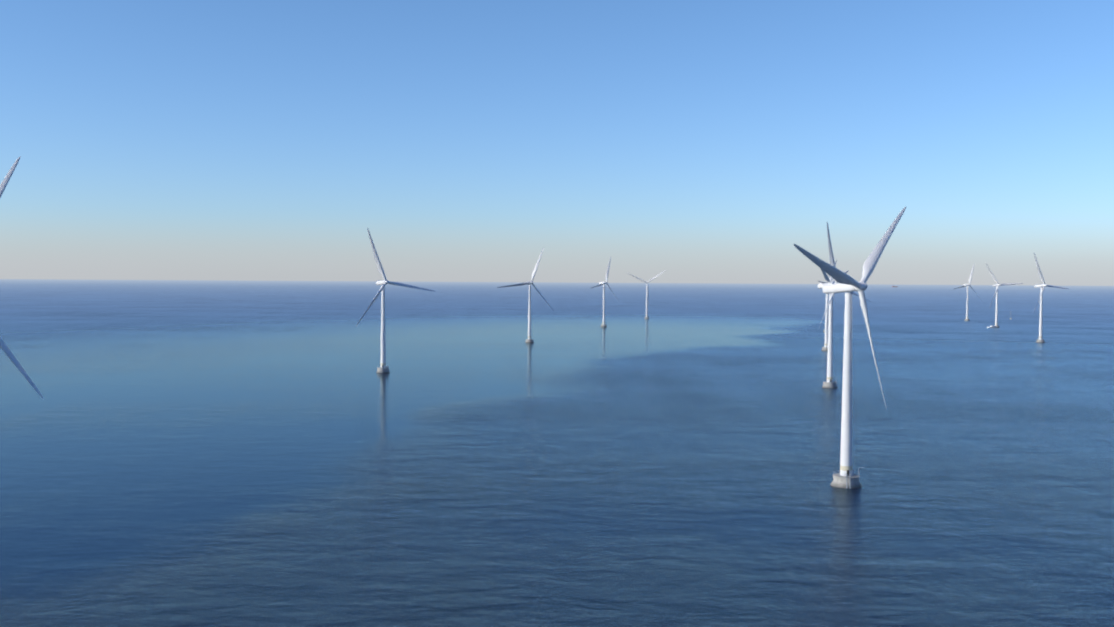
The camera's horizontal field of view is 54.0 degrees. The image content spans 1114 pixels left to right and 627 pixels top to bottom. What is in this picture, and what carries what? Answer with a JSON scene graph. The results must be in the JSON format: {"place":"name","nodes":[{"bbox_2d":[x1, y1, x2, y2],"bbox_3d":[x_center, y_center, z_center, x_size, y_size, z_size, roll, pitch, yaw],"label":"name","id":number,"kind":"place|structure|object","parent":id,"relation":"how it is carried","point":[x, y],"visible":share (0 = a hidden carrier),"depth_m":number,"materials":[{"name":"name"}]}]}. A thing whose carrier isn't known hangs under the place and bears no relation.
{"place":"outdoors","nodes":[
{"label":"outdoors","id":0,"kind":"place"},
{"bbox_2d":[0,279,1113,626],"bbox_3d":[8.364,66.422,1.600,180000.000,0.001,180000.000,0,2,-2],"label":"sea water","id":1,"kind":"structure","parent":0,"point":[228,453],"depth_m":414.76,"materials":[{"name":"blue liquid"}]},
{"bbox_2d":[0,156,42,397],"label":"turbine","id":2,"kind":"object","parent":1,"relation":"in","point":[3,346],"visible":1,"depth_m":315.72,"materials":[{"name":"white paint"}]},
{"bbox_2d":[356,228,435,372],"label":"turbine","id":3,"kind":"object","parent":1,"relation":"on","point":[383,368],"visible":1,"depth_m":787.37,"materials":[{"name":"white paint"}]},
{"bbox_2d":[497,248,552,342],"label":"turbine","id":4,"kind":"object","parent":1,"relation":"on","point":[529,340],"visible":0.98,"depth_m":1187.90,"materials":[{"name":"white paint"}]},
{"bbox_2d":[592,257,618,326],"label":"turbine","id":5,"kind":"object","parent":1,"relation":"on","point":[603,284],"visible":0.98,"depth_m":1617.44,"materials":[{"name":"white paint"}]},
{"bbox_2d":[628,270,665,318],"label":"turbine","id":6,"kind":"object","parent":1,"relation":"on","point":[647,298],"visible":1,"depth_m":1979.90,"materials":[{"name":"white paint"}]},
{"bbox_2d":[818,260,836,331],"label":"turbine","id":7,"kind":"object","parent":1,"relation":"on","point":[826,282],"visible":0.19,"depth_m":1476.67,"materials":[{"name":"white paint"}]},
{"bbox_2d":[821,269,848,350],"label":"turbine","id":8,"kind":"object","parent":1,"relation":"on","point":[825,347],"visible":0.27,"depth_m":1078.43,"materials":[{"name":"white paint"}]},
{"bbox_2d":[818,222,870,387],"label":"turbine","id":9,"kind":"object","parent":1,"relation":"on","point":[830,383],"visible":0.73,"depth_m":694.54,"materials":[{"name":"white paint"}]},
{"bbox_2d":[794,207,905,488],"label":"turbine","id":10,"kind":"object","parent":1,"relation":"in","point":[846,477],"visible":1,"depth_m":356.77,"materials":[{"name":"white paint"}]},
{"bbox_2d":[955,263,979,320],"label":"turbine","id":11,"kind":"object","parent":1,"relation":"on","point":[967,285],"visible":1,"depth_m":1985.82,"materials":[{"name":"white paint"}]},
{"bbox_2d":[985,262,1022,327],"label":"turbine","id":12,"kind":"object","parent":1,"relation":"on","point":[997,285],"visible":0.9,"depth_m":1671.41,"materials":[{"name":"white paint"}]},
{"bbox_2d":[1034,253,1067,342],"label":"turbine","id":13,"kind":"object","parent":1,"relation":"on","point":[1042,288],"visible":1,"depth_m":1254.61,"materials":[{"name":"white paint"}]},
{"bbox_2d":[0,0,1113,285],"label":"sky","id":14,"kind":"structure","parent":0,"point":[695,141],"materials":[{"name":"blue"}]}
]}

